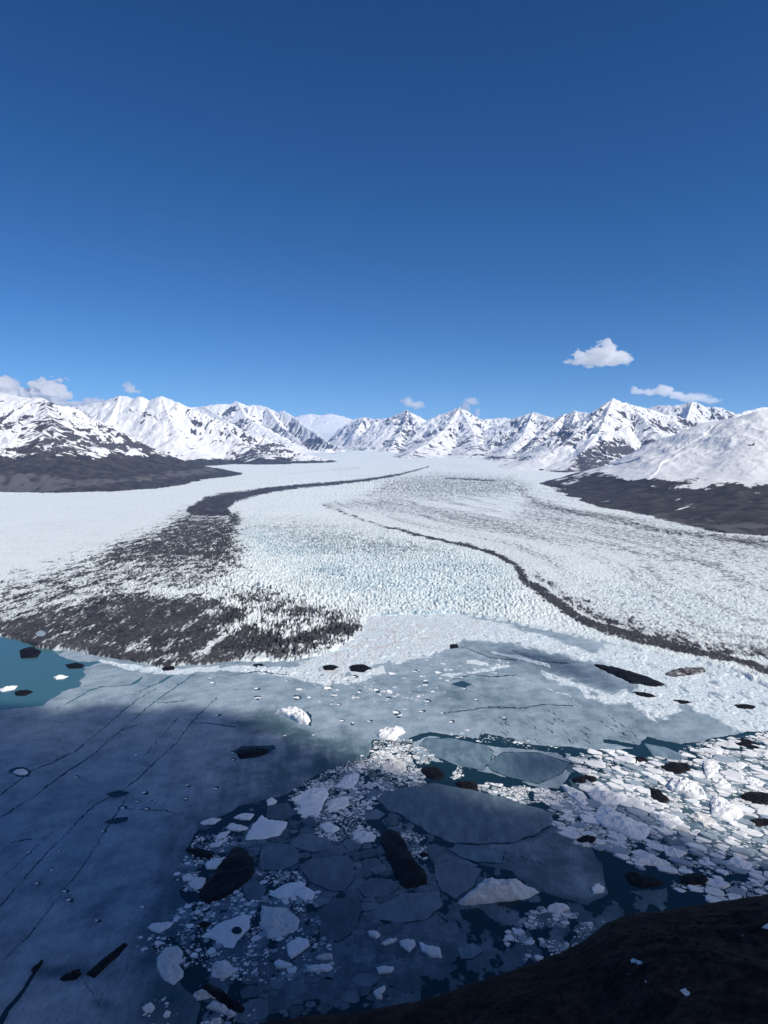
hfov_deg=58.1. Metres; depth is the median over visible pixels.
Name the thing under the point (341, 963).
ice floe
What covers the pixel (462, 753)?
ice floe
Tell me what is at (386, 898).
ice floe
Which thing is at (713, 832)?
ice chunk
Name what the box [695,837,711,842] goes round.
ice chunk
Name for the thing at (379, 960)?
ice floe
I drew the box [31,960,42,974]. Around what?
dirty iceberg
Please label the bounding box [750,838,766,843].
ice chunk
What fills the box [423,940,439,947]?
ice floe
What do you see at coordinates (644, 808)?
ice chunk
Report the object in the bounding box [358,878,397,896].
ice floe
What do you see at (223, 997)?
dirty iceberg
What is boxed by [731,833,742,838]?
ice chunk
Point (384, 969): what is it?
iceberg
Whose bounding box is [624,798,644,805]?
ice chunk
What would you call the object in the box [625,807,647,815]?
ice chunk
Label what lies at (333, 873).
ice floe
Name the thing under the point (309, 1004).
ice floe
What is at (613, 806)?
ice chunk
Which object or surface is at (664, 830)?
ice chunk
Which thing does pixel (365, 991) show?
ice floe
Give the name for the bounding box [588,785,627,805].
iceberg
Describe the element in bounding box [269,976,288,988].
ice floe
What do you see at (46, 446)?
mountain
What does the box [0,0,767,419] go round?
sky
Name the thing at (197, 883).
iceberg
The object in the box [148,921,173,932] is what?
iceberg
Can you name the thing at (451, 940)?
ice floe
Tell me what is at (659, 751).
ice floe
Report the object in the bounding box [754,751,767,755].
ice chunk
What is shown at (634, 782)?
ice chunk
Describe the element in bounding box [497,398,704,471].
mountain
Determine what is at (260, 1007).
ice floe
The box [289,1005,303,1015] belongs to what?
ice floe
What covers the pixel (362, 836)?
iceberg
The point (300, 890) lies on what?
iceberg
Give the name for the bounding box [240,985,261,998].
ice floe
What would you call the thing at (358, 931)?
ice floe
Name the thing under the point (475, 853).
ice floe
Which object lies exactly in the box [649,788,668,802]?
dirty iceberg
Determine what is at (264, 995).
ice floe
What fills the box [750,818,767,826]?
dirty iceberg
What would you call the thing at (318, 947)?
ice floe
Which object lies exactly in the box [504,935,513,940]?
ice chunk
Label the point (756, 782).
iceberg
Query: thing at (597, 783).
ice chunk
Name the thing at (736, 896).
ice chunk
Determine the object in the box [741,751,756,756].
ice chunk
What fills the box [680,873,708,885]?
dirty iceberg
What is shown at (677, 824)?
ice chunk
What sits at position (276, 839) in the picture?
ice floe
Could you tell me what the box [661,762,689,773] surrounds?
dirty iceberg
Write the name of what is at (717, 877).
ice chunk
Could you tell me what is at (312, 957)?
ice floe
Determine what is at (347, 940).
ice floe
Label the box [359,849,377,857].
ice floe
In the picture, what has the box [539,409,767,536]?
mountain
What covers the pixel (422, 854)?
dirty iceberg
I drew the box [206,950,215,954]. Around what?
ice chunk
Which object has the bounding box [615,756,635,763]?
ice chunk
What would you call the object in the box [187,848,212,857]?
dirty iceberg
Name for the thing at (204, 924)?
dirty iceberg
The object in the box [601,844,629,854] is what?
ice chunk
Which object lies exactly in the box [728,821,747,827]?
ice chunk
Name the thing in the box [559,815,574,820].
ice chunk
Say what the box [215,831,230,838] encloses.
iceberg
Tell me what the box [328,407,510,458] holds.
mountain
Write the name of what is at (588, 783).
ice chunk
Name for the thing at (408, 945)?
iceberg
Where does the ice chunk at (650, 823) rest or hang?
on the lake water
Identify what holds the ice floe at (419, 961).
on the lake water
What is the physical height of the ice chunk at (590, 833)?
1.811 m
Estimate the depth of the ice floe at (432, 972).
466.20 m
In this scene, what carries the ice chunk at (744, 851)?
on the lake water
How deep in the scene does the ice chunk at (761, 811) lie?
670.73 m
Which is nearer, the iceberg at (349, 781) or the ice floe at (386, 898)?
the ice floe at (386, 898)
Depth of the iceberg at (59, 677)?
1068.12 m
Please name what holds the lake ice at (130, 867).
on the lake water
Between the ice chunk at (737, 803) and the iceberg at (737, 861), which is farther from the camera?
the ice chunk at (737, 803)
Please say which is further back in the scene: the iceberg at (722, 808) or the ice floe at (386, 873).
the iceberg at (722, 808)
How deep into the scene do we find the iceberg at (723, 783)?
724.41 m
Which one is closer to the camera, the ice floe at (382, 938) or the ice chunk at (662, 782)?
the ice floe at (382, 938)
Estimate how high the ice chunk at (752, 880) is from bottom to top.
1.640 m
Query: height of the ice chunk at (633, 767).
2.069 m
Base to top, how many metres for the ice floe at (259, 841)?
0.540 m
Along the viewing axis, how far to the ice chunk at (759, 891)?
550.29 m
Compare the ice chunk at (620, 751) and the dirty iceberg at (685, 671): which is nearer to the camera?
the ice chunk at (620, 751)
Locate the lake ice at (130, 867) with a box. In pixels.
[0,613,767,1023]
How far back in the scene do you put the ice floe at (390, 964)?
472.55 m
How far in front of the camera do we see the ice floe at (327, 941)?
494.69 m
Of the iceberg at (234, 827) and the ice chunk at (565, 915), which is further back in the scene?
the iceberg at (234, 827)
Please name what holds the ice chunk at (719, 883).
on the lake water
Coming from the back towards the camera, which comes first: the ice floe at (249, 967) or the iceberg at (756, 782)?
the iceberg at (756, 782)
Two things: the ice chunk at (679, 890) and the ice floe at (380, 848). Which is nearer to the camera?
the ice chunk at (679, 890)
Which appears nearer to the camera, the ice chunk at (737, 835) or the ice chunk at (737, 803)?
the ice chunk at (737, 835)
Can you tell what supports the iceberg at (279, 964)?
on the lake water
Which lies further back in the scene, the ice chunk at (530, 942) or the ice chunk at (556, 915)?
the ice chunk at (556, 915)
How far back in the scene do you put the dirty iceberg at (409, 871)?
584.43 m
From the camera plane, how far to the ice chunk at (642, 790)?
713.28 m
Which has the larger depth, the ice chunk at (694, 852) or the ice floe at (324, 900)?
the ice chunk at (694, 852)
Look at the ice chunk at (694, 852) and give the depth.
600.97 m
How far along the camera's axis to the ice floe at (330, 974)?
463.54 m
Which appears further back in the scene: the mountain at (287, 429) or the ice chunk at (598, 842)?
the mountain at (287, 429)
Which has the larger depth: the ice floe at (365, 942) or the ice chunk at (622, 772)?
the ice chunk at (622, 772)
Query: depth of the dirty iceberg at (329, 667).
1113.73 m
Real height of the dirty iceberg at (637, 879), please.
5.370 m
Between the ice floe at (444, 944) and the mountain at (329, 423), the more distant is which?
the mountain at (329, 423)
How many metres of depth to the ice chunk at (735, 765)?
769.34 m
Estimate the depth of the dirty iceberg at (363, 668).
1108.66 m
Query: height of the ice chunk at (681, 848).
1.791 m
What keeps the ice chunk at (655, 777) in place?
on the lake water
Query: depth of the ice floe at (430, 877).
568.84 m
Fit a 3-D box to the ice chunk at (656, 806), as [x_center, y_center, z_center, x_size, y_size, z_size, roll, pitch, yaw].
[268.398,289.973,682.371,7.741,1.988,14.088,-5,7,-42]
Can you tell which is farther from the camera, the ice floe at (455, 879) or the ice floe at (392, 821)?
the ice floe at (392, 821)
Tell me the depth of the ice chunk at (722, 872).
575.16 m
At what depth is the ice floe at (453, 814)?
668.90 m
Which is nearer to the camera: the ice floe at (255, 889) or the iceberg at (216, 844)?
the ice floe at (255, 889)
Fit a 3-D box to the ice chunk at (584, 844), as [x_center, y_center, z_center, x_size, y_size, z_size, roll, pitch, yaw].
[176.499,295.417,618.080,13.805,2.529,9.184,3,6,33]
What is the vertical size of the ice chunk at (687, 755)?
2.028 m
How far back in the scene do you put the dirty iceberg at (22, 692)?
998.04 m
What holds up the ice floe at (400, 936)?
on the lake water
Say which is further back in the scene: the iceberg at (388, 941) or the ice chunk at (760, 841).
the ice chunk at (760, 841)
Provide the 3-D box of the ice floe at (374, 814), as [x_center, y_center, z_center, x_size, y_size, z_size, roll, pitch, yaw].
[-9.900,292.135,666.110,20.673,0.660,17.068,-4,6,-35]
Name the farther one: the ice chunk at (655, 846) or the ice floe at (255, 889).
the ice chunk at (655, 846)
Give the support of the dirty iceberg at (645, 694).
on the lake water
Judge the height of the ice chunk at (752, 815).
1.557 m
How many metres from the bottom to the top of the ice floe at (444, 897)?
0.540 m
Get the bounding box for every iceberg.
[0,685,16,691]
[13,769,27,774]
[14,690,32,695]
[19,647,40,658]
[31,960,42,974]
[53,675,68,678]
[59,969,81,981]
[66,662,83,668]
[86,943,127,977]
[142,1002,154,1012]
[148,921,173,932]
[156,946,183,984]
[162,666,174,670]
[163,1010,170,1017]
[182,873,193,880]
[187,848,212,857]
[189,877,205,888]
[193,989,212,1000]
[197,921,210,927]
[198,847,254,903]
[200,818,220,824]
[201,914,249,947]
[201,983,244,1012]
[205,857,225,868]
[206,1000,235,1016]
[208,1017,220,1023]
[209,841,223,847]
[211,960,234,978]
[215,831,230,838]
[226,823,248,831]
[234,813,254,819]
[236,747,269,757]
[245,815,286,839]
[260,905,299,938]
[266,797,276,805]
[269,881,314,900]
[274,706,310,724]
[274,959,291,968]
[286,937,309,958]
[292,787,328,816]
[307,964,332,971]
[315,953,332,960]
[319,822,339,832]
[323,665,338,669]
[327,796,348,810]
[336,773,358,788]
[349,664,371,672]
[352,830,375,841]
[368,930,379,938]
[373,985,385,999]
[375,726,404,740]
[376,966,393,973]
[381,759,406,773]
[381,829,426,888]
[381,938,396,945]
[399,939,415,951]
[419,852,428,858]
[419,942,441,957]
[421,766,443,779]
[450,644,458,648]
[455,780,477,789]
[458,877,538,904]
[547,902,569,912]
[560,784,587,805]
[572,775,596,783]
[577,835,595,843]
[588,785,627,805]
[591,883,604,893]
[594,664,663,686]
[594,806,649,838]
[625,871,662,886]
[633,691,655,697]
[633,756,648,761]
[634,856,670,865]
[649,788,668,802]
[652,811,683,828]
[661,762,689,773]
[663,845,686,857]
[665,667,705,676]
[667,777,706,799]
[673,700,691,703]
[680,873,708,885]
[688,812,716,825]
[703,759,719,779]
[710,796,742,821]
[715,778,730,787]
[725,856,752,869]
[734,704,755,708]
[735,738,760,748]
[738,777,764,786]
[740,791,767,804]
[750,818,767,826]
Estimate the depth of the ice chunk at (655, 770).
755.98 m
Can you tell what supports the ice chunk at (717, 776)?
on the lake water
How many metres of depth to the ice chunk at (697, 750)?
807.82 m
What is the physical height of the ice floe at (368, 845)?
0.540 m
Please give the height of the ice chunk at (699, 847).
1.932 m
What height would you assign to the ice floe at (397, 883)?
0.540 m
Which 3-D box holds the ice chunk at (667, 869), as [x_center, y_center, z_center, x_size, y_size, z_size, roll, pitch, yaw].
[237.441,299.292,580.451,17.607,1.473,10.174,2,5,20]
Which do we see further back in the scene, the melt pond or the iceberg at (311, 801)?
the melt pond
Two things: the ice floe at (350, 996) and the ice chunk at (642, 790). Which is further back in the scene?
the ice chunk at (642, 790)
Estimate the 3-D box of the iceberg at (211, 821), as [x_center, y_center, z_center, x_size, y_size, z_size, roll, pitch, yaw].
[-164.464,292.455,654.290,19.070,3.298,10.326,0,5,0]
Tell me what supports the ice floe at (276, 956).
on the lake water
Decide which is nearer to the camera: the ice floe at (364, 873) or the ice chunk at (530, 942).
the ice chunk at (530, 942)
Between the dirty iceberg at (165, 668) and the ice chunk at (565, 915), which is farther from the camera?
the dirty iceberg at (165, 668)
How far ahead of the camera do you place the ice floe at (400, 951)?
483.85 m
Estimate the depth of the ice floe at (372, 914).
523.48 m
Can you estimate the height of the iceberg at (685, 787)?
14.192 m
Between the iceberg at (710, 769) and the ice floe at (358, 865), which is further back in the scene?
the iceberg at (710, 769)
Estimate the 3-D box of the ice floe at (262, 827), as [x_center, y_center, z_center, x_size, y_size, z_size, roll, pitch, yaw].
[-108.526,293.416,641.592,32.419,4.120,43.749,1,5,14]
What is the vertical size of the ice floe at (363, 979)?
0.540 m
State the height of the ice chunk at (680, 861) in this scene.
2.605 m
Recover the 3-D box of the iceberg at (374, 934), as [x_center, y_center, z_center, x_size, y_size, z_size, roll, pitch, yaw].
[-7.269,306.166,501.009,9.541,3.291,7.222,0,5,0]
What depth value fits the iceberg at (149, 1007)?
434.17 m
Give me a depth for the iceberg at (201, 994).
444.18 m
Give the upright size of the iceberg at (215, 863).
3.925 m
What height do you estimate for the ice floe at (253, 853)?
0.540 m
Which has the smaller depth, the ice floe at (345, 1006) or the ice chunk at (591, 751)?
the ice floe at (345, 1006)
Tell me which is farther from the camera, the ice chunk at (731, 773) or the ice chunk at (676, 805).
the ice chunk at (731, 773)
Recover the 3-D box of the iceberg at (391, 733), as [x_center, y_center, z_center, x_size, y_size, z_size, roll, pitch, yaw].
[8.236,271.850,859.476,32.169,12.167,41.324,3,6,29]
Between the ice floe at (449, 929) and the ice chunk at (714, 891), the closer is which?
the ice floe at (449, 929)
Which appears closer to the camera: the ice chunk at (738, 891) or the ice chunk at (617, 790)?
the ice chunk at (738, 891)
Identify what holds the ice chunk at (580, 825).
on the lake water
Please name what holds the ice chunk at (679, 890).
on the lake water
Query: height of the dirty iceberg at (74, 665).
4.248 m
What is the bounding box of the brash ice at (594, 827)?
[135,655,767,1023]
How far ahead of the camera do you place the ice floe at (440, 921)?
515.70 m
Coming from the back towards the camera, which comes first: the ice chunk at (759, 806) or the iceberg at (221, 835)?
the ice chunk at (759, 806)
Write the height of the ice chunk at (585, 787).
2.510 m
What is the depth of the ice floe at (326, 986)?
454.00 m
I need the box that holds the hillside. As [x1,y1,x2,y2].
[257,894,767,1023]
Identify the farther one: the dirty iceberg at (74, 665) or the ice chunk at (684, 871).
the dirty iceberg at (74, 665)
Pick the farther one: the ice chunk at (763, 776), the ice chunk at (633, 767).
the ice chunk at (633, 767)
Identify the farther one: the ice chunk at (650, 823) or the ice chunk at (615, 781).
the ice chunk at (615, 781)
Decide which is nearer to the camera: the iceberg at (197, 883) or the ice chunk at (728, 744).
the iceberg at (197, 883)
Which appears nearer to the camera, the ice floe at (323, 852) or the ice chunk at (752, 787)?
the ice floe at (323, 852)
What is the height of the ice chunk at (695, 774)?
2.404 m
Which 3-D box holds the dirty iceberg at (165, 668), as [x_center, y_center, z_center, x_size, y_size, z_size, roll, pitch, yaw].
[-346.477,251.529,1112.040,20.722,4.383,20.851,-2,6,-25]
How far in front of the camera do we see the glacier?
1907.42 m
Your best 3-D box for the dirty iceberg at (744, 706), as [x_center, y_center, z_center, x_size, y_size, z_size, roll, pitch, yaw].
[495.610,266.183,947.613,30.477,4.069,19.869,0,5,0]
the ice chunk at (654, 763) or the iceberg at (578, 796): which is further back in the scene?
the ice chunk at (654, 763)
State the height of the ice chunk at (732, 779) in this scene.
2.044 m
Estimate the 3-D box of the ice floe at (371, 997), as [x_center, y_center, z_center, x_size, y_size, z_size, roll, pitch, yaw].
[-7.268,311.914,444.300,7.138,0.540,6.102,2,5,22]
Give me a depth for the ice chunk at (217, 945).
489.98 m
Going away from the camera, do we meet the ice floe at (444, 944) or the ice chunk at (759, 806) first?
the ice floe at (444, 944)
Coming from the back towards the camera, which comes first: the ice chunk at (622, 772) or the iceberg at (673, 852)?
the ice chunk at (622, 772)
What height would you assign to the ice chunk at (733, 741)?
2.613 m
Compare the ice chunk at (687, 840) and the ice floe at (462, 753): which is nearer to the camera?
the ice chunk at (687, 840)
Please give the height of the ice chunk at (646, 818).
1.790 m
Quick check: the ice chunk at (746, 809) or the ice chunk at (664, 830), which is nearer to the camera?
the ice chunk at (664, 830)
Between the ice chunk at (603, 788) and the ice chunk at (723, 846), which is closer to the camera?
the ice chunk at (723, 846)
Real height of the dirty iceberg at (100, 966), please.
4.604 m
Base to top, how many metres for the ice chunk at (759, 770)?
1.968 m
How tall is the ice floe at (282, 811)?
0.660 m
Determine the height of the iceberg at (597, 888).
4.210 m
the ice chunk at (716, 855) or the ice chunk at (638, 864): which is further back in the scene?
the ice chunk at (716, 855)
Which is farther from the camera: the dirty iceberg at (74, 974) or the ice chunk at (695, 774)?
the ice chunk at (695, 774)
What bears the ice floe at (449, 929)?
on the lake water
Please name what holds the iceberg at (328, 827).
on the lake water
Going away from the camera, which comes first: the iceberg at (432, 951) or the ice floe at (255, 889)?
the iceberg at (432, 951)
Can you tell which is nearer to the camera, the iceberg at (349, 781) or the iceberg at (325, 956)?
the iceberg at (325, 956)
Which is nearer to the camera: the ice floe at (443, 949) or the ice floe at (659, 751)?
the ice floe at (443, 949)
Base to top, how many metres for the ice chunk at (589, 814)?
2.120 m
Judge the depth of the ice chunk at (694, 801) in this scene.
692.16 m
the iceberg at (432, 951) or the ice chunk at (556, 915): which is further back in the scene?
the ice chunk at (556, 915)
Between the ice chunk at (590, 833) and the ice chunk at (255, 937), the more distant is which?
the ice chunk at (590, 833)
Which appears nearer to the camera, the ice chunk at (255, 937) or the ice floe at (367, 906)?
the ice chunk at (255, 937)
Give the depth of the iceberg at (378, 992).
446.66 m
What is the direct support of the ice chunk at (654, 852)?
on the lake water
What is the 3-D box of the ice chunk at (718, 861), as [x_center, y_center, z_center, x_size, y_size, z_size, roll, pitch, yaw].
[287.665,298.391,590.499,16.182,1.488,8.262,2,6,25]
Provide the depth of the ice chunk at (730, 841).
619.38 m
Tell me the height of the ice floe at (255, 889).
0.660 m
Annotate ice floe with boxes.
[234,998,268,1023]
[240,837,256,845]
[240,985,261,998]
[241,964,253,971]
[242,974,258,984]
[243,879,265,899]
[249,852,258,855]
[257,839,265,843]
[257,960,277,974]
[258,993,268,998]
[259,843,299,869]
[266,803,297,820]
[267,945,292,961]
[269,835,282,841]
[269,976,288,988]
[279,967,289,974]
[289,833,332,851]
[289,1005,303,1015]
[292,955,306,964]
[299,855,353,890]
[304,974,320,983]
[305,1001,315,1007]
[308,951,329,964]
[312,897,329,905]
[312,962,334,978]
[315,946,323,950]
[316,1004,328,1011]
[317,939,330,944]
[318,850,329,855]
[318,896,362,941]
[318,977,339,994]
[324,942,345,957]
[331,841,341,844]
[334,958,349,969]
[341,990,359,1002]
[341,1003,350,1009]
[342,839,361,849]
[344,938,353,942]
[351,973,380,986]
[352,928,365,934]
[354,862,361,868]
[354,869,371,877]
[356,987,370,995]
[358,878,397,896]
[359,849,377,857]
[359,937,373,946]
[360,967,371,971]
[361,843,372,848]
[361,902,378,910]
[362,858,381,867]
[362,897,375,901]
[362,910,377,917]
[363,809,384,819]
[365,788,380,798]
[366,993,376,1001]
[369,864,385,873]
[374,957,385,962]
[374,981,388,993]
[375,890,442,922]
[375,927,384,931]
[376,944,392,954]
[377,783,553,843]
[377,845,385,853]
[377,893,396,903]
[378,935,391,941]
[379,870,390,876]
[384,966,407,978]
[384,987,399,996]
[385,817,397,825]
[385,962,395,965]
[389,972,425,993]
[393,881,402,886]
[394,933,407,938]
[394,946,416,957]
[395,889,405,894]
[414,958,424,964]
[420,738,492,769]
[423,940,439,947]
[426,874,436,880]
[427,968,436,975]
[434,860,480,898]
[436,918,444,923]
[438,922,459,935]
[440,947,446,951]
[441,895,448,900]
[441,941,450,946]
[444,936,457,943]
[450,844,504,863]
[457,943,481,958]
[487,752,568,782]
[644,743,685,759]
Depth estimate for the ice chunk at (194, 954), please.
480.83 m
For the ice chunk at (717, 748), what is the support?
on the lake water
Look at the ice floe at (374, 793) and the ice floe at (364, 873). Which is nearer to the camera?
the ice floe at (364, 873)
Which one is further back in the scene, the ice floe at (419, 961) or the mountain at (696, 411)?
the mountain at (696, 411)
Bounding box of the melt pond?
[36,630,45,635]
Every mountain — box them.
[0,393,242,492]
[72,396,336,465]
[189,401,345,452]
[294,414,351,432]
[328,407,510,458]
[481,411,590,462]
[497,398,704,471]
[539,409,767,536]
[647,402,767,421]
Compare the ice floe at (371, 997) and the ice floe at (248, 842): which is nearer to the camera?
the ice floe at (371, 997)
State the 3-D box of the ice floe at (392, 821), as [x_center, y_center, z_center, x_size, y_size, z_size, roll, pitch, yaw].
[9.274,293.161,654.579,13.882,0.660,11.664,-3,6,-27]
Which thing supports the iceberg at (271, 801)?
on the lake water
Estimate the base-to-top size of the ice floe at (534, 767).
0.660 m
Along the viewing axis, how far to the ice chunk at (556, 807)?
678.00 m
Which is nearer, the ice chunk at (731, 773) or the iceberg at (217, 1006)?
the iceberg at (217, 1006)
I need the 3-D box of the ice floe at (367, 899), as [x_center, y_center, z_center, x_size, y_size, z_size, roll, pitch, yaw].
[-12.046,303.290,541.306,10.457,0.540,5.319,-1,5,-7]
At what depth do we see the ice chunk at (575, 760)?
780.23 m
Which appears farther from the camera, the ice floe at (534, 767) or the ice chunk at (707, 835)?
the ice floe at (534, 767)
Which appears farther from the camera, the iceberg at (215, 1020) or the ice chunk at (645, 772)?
the ice chunk at (645, 772)
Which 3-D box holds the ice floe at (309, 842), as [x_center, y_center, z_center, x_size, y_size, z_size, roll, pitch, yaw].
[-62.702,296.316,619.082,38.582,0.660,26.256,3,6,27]
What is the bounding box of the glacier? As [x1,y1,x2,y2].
[0,433,767,687]
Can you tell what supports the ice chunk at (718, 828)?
on the lake water
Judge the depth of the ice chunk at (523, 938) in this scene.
497.69 m
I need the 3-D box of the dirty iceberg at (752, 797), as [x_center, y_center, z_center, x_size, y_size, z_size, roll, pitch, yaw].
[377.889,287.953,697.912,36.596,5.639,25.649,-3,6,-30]
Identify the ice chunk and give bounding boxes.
[190,952,197,957]
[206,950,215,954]
[213,943,221,948]
[251,935,261,940]
[258,930,266,936]
[287,966,296,972]
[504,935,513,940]
[514,929,524,934]
[518,935,527,940]
[525,940,534,944]
[529,910,536,914]
[550,805,562,810]
[552,821,565,825]
[552,913,560,917]
[557,826,571,830]
[557,831,580,838]
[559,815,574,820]
[560,921,569,924]
[561,913,570,917]
[567,758,583,763]
[571,822,589,828]
[572,767,590,773]
[573,840,588,846]
[576,780,591,785]
[578,784,592,791]
[579,814,597,823]
[581,806,592,809]
[582,811,594,816]
[583,831,596,836]
[585,760,605,767]
[585,798,602,807]
[587,748,601,753]
[592,781,602,785]
[593,839,605,844]
[593,845,603,850]
[596,785,609,790]
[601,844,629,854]
[604,803,616,809]
[605,782,623,789]
[606,751,617,755]
[606,834,626,840]
[609,778,624,783]
[611,789,624,792]
[613,853,629,859]
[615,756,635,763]
[616,750,627,753]
[616,770,628,773]
[616,807,625,811]
[619,802,632,806]
[620,784,636,789]
[622,764,641,770]
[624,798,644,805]
[625,780,644,785]
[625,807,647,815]
[630,849,654,856]
[633,805,654,812]
[634,862,644,865]
[636,787,650,793]
[639,799,651,803]
[639,816,652,820]
[640,771,651,774]
[643,778,657,783]
[644,821,656,824]
[645,768,662,773]
[645,842,667,850]
[646,775,664,780]
[647,761,664,765]
[647,850,659,855]
[648,804,663,808]
[649,812,658,818]
[656,802,669,807]
[656,827,672,834]
[656,865,677,873]
[659,780,667,785]
[667,811,686,817]
[667,857,693,866]
[668,802,682,807]
[670,821,690,828]
[670,845,687,852]
[673,827,689,831]
[673,888,685,892]
[678,831,693,837]
[678,868,692,873]
[679,837,693,842]
[681,753,695,757]
[684,799,698,803]
[684,843,706,850]
[685,771,706,777]
[687,885,703,891]
[689,850,704,856]
[690,749,703,752]
[692,777,711,785]
[693,759,713,763]
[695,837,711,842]
[698,861,709,865]
[700,748,722,754]
[700,831,718,838]
[704,773,722,778]
[705,793,713,798]
[705,860,715,864]
[705,878,729,888]
[705,887,724,896]
[705,895,723,902]
[706,830,719,834]
[709,853,724,858]
[710,747,723,750]
[711,826,725,830]
[711,858,727,865]
[712,875,723,879]
[713,755,735,762]
[714,785,736,792]
[715,869,728,875]
[716,742,738,747]
[716,789,730,794]
[717,844,729,847]
[720,770,743,777]
[723,839,739,844]
[724,776,747,783]
[725,864,748,874]
[725,887,745,895]
[726,762,744,768]
[727,740,740,743]
[727,893,741,898]
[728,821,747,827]
[729,801,744,805]
[729,847,754,856]
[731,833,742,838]
[732,831,746,835]
[732,852,747,858]
[733,819,754,825]
[736,805,754,812]
[739,828,762,836]
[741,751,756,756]
[745,785,761,790]
[745,813,757,817]
[747,848,758,853]
[747,878,759,883]
[748,871,767,880]
[749,765,761,768]
[750,768,767,773]
[750,803,767,810]
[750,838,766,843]
[753,774,767,779]
[754,749,767,751]
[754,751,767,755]
[754,889,767,893]
[756,738,767,741]
[756,809,767,814]
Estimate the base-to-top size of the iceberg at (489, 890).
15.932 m
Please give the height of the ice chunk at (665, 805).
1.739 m
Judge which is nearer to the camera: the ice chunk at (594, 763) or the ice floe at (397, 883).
the ice floe at (397, 883)
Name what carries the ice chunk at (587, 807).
on the lake water
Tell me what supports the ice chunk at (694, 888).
on the lake water
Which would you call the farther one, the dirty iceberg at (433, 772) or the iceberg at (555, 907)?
the dirty iceberg at (433, 772)
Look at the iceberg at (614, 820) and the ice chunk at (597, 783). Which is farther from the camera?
the ice chunk at (597, 783)
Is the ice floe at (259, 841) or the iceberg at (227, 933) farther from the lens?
the ice floe at (259, 841)
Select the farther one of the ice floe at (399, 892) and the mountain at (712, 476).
the mountain at (712, 476)
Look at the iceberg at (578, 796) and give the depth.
700.93 m
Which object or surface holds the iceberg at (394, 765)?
on the lake water
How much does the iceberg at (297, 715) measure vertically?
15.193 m
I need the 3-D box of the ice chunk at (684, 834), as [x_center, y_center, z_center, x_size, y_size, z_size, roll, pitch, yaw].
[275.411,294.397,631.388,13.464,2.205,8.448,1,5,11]
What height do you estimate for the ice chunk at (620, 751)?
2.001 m
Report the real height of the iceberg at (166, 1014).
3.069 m
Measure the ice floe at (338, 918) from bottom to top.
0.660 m
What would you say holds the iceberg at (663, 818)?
on the lake water
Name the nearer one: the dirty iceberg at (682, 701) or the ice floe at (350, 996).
the ice floe at (350, 996)
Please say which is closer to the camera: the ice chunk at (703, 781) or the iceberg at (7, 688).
the ice chunk at (703, 781)
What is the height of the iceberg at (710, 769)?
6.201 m
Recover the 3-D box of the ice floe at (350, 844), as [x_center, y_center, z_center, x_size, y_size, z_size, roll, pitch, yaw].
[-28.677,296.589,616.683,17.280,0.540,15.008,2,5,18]
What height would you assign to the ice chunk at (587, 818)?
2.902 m
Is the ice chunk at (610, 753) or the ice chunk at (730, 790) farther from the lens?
the ice chunk at (610, 753)
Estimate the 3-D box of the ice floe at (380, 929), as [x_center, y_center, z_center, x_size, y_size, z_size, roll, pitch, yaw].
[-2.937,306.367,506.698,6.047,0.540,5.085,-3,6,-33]
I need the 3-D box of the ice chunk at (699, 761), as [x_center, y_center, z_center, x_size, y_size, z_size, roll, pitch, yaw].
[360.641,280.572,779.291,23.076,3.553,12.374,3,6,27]
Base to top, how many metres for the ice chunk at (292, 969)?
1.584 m
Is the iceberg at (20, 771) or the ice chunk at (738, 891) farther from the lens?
the iceberg at (20, 771)
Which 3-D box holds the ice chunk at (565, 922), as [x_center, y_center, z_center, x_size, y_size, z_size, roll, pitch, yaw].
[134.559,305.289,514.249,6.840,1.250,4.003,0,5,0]
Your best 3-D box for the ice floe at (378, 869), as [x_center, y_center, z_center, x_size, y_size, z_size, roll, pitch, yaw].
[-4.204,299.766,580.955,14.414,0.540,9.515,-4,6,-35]
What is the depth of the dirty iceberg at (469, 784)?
722.52 m
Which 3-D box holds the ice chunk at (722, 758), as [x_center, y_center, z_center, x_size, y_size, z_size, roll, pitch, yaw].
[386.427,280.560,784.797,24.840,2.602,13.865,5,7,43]
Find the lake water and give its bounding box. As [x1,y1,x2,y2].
[0,636,767,1023]
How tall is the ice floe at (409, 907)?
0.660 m
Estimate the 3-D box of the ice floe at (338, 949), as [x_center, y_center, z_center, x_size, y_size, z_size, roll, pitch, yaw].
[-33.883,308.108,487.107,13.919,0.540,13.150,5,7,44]
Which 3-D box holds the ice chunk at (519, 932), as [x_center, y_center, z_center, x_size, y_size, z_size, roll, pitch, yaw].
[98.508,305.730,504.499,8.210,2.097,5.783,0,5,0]
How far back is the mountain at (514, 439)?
11895.64 m
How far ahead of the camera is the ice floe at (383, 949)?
486.76 m
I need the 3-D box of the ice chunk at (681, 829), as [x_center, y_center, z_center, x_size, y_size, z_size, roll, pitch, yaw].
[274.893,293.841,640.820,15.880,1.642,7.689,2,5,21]
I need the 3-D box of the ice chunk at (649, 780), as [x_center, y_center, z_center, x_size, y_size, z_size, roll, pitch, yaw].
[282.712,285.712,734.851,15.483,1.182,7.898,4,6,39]
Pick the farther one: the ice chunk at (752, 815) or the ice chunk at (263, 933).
the ice chunk at (752, 815)
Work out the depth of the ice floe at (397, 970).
466.20 m
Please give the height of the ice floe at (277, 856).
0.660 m
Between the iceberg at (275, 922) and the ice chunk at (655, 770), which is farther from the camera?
the ice chunk at (655, 770)
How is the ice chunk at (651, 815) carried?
on the lake water
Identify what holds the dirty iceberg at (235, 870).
on the lake water
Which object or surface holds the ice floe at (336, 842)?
on the lake water
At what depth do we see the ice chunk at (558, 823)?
650.07 m

